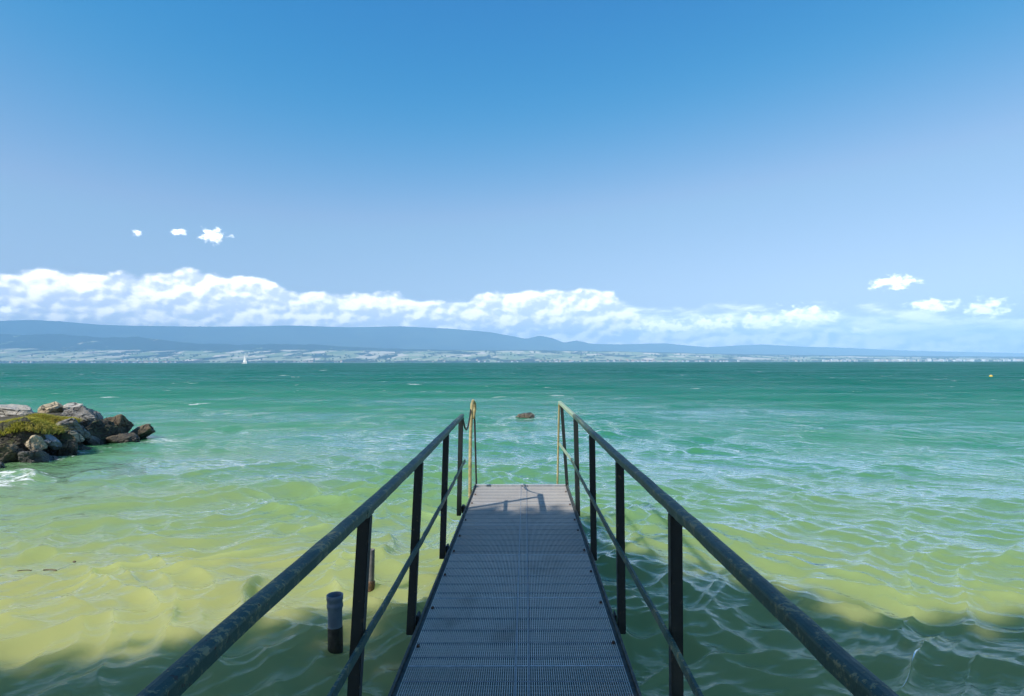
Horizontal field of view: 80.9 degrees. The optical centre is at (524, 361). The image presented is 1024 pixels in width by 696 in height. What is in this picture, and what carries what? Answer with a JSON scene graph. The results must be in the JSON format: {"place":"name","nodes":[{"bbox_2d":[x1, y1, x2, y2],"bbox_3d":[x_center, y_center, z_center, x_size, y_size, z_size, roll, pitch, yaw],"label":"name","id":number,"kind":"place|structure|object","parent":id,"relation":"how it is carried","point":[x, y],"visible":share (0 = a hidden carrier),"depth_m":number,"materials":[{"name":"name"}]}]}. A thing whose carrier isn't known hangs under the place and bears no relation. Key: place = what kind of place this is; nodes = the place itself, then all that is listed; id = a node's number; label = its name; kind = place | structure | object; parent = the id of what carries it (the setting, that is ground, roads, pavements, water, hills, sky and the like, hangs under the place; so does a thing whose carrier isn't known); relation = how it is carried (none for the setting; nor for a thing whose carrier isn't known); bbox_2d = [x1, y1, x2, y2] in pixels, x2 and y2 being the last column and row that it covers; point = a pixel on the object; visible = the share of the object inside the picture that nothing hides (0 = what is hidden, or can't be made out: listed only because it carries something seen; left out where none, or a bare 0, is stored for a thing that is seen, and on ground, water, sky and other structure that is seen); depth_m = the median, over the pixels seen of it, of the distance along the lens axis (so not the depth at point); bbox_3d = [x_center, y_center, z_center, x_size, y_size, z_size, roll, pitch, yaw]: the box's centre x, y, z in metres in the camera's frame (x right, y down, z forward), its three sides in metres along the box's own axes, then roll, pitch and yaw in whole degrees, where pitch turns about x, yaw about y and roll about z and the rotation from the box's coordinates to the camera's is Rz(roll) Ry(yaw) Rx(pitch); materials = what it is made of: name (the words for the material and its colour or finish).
{"place":"outdoors","nodes":[
{"label":"outdoors","id":0,"kind":"place"},
{"bbox_2d":[0,361,1023,695],"bbox_3d":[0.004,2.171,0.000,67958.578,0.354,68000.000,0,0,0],"label":"water","id":1,"kind":"structure","parent":0,"point":[868,515],"depth_m":8.79,"materials":[{"name":"teal liquid"}]},
{"bbox_2d":[18,450,49,462],"bbox_3d":[-10.634,2.151,13.045,0.481,0.552,0.633,-9,3,-20],"label":"boulder","id":2,"kind":"object","parent":1,"relation":"in","point":[36,456],"visible":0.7,"depth_m":12.83,"materials":[{"name":"grey stone"}]},
{"bbox_2d":[25,435,47,450],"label":"stone","id":3,"kind":"object","parent":2,"relation":"on","point":[34,442],"visible":0.94,"depth_m":13.16,"materials":[{"name":"beige stone"}]},
{"bbox_2d":[0,412,87,445],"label":"groyne bank","id":4,"kind":"structure","parent":1,"relation":"in","point":[13,417],"depth_m":15.32,"materials":[{"name":"grey stone"}]},
{"bbox_2d":[0,444,24,462],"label":"boulder","id":5,"kind":"object","parent":4,"relation":"on","point":[9,453],"visible":0.63,"depth_m":12.71,"materials":[{"name":"grey stone"}]},
{"bbox_2d":[0,404,33,416],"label":"boulder","id":6,"kind":"object","parent":4,"relation":"on","point":[13,410],"visible":0.52,"depth_m":15.40,"materials":[{"name":"stone"}]},
{"bbox_2d":[0,417,54,454],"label":"boulder","id":7,"kind":"object","parent":4,"relation":"on","point":[19,438],"visible":0.27,"depth_m":13.33,"materials":[{"name":"stone"}]},
{"bbox_2d":[40,431,61,449],"bbox_3d":[-10.902,1.776,13.691,0.597,0.255,0.306,42,0,0],"label":"boulder","id":8,"kind":"object","parent":7,"relation":"on","point":[52,442],"visible":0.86,"depth_m":13.68,"materials":[{"name":"grey stone"}]},
{"bbox_2d":[0,413,84,435],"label":"moss","id":9,"kind":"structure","parent":4,"relation":"on","point":[44,423],"depth_m":13.87,"materials":[{"name":"green plant"}]},
{"bbox_2d":[37,401,62,412],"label":"boulder","id":10,"kind":"object","parent":4,"relation":"on","point":[55,407],"visible":0.77,"depth_m":16.44,"materials":[{"name":"beige stone"}]},
{"bbox_2d":[51,432,77,455],"bbox_3d":[-11.044,2.065,14.210,0.696,0.950,0.991,0,0,-43],"label":"boulder","id":11,"kind":"object","parent":4,"relation":"on","point":[64,437],"visible":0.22,"depth_m":14.13,"materials":[{"name":"stone"}]},
{"bbox_2d":[65,430,84,441],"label":"boulder","id":12,"kind":"object","parent":11,"relation":"on","point":[78,437],"visible":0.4,"depth_m":14.70,"materials":[{"name":"beige stone"}]},
{"bbox_2d":[61,402,83,410],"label":"boulder","id":13,"kind":"object","parent":4,"relation":"on","point":[67,406],"visible":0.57,"depth_m":16.78,"materials":[{"name":"stone"}]},
{"bbox_2d":[56,418,91,438],"bbox_3d":[-11.648,1.714,15.288,0.888,0.616,0.966,0,0,30],"label":"boulder","id":14,"kind":"object","parent":4,"relation":"on","point":[72,424],"visible":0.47,"depth_m":15.09,"materials":[{"name":"grey stone"}]},
{"bbox_2d":[61,406,102,423],"bbox_3d":[-12.043,1.499,16.328,0.841,0.606,1.016,3,0,-5],"label":"boulder","id":15,"kind":"object","parent":4,"relation":"on","point":[82,412],"visible":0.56,"depth_m":16.17,"materials":[{"name":"grey stone"}]},
{"bbox_2d":[79,444,91,449],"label":"stone","id":16,"kind":"object","parent":4,"relation":"on","point":[82,447],"visible":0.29,"depth_m":14.79,"materials":[{"name":"grey stone"}]},
{"bbox_2d":[84,417,95,425],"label":"boulder","id":17,"kind":"object","parent":4,"relation":"on","point":[89,422],"visible":0.24,"depth_m":16.11,"materials":[{"name":"grey stone"}]},
{"bbox_2d":[81,419,118,444],"bbox_3d":[-11.344,2.015,15.869,0.878,0.982,1.047,0,0,-10],"label":"boulder","id":18,"kind":"object","parent":4,"relation":"on","point":[101,429],"visible":0.48,"depth_m":15.80,"materials":[{"name":"stone"}]},
{"bbox_2d":[85,436,103,444],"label":"stone","id":19,"kind":"object","parent":18,"relation":"on","point":[93,440],"visible":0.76,"depth_m":15.46,"materials":[{"name":"grey stone"}]},
{"bbox_2d":[102,414,133,433],"bbox_3d":[-11.659,1.875,16.948,0.956,0.836,0.831,0,0,-4],"label":"boulder","id":20,"kind":"object","parent":4,"relation":"on","point":[123,423],"visible":0.53,"depth_m":16.80,"materials":[{"name":"brown stone"}]},
{"bbox_2d":[105,433,139,442],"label":"boulder","id":21,"kind":"object","parent":4,"relation":"on","point":[125,437],"visible":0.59,"depth_m":15.91,"materials":[{"name":"grey stone"}]},
{"bbox_2d":[130,424,155,438],"bbox_3d":[-11.145,2.073,17.291,0.915,0.364,0.752,-31,8,-13],"label":"boulder","id":22,"kind":"object","parent":4,"relation":"on","point":[144,431],"visible":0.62,"depth_m":17.13,"materials":[{"name":"brown stone"}]},
{"bbox_2d":[49,455,57,460],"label":"stone","id":23,"kind":"object","parent":1,"relation":"in","point":[51,457],"visible":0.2,"depth_m":13.31,"materials":[{"name":"grey stone"}]},
{"bbox_2d":[326,591,342,653],"bbox_3d":[-1.388,2.329,4.403,0.120,1.248,0.120,-1,0,0],"label":"standing pipe","id":24,"kind":"object","parent":1,"relation":"in","point":[334,600],"visible":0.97,"depth_m":4.36,"materials":[{"name":"grey plastic"}]},
{"bbox_2d":[368,548,374,591],"bbox_3d":[-1.468,2.363,5.683,0.088,1.179,0.088,1,0,0],"label":"mooring pipe","id":25,"kind":"object","parent":1,"relation":"in","point":[371,585],"visible":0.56,"depth_m":5.65,"materials":[{"name":"grey metal"}]},
{"bbox_2d":[136,401,898,695],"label":"jetty","id":26,"kind":"object","parent":1,"relation":"in","point":[517,603],"visible":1,"depth_m":3.39,"materials":[{"name":"metal"}]},
{"bbox_2d":[463,409,470,429],"bbox_3d":[-0.700,0.701,7.244,0.020,0.232,1.240,0,0,-1],"label":"cord","id":27,"kind":"object","parent":26,"relation":"hanging from","point":[465,428],"visible":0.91,"depth_m":7.38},
{"bbox_2d":[468,399,559,497],"bbox_3d":[-0.130,1.772,7.815,1.191,2.556,0.469,0,0,0],"label":"bathing ladder","id":28,"kind":"object","parent":26,"relation":"attached to","point":[473,408],"visible":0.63,"depth_m":7.90,"materials":[{"name":"metal"}]},
{"bbox_2d":[516,413,534,417],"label":"boulder","id":29,"kind":"object","parent":1,"relation":"in","point":[527,415],"visible":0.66,"depth_m":23.25,"materials":[{"name":"beige stone"}]},
{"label":"stone","id":30,"kind":"object","parent":1,"relation":"in","visible":0},
{"bbox_2d":[57,439,77,455],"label":"stone","id":31,"kind":"object","parent":30,"relation":"on","point":[69,447],"visible":0.69,"depth_m":13.92,"materials":[{"name":"grey stone"}]},
{"bbox_2d":[0,320,1023,356],"bbox_3d":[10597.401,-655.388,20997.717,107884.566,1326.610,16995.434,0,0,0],"label":"mountain ridge","id":32,"kind":"structure","parent":0,"point":[398,337],"depth_m":19060.40,"materials":[{"name":"blue"}]},
{"bbox_2d":[0,348,1023,362],"bbox_3d":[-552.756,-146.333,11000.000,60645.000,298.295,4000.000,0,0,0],"label":"shore","id":33,"kind":"structure","parent":0,"point":[6,354],"depth_m":10627.73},
{"bbox_2d":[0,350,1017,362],"bbox_3d":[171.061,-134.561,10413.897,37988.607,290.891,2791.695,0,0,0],"label":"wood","id":34,"kind":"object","parent":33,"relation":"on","point":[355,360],"visible":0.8,"depth_m":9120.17,"materials":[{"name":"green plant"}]},
{"bbox_2d":[0,334,1023,357],"bbox_3d":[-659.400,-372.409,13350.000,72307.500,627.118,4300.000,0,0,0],"label":"foothills","id":35,"kind":"structure","parent":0,"point":[50,341],"depth_m":12943.94,"materials":[{"name":"earth"},{"name":"grass"},{"name":"tree foliage"}]},
{"bbox_2d":[0,0,1023,352],"label":"sky","id":36,"kind":"structure","parent":0,"point":[703,173],"materials":[{"name":"blue"}]}
]}

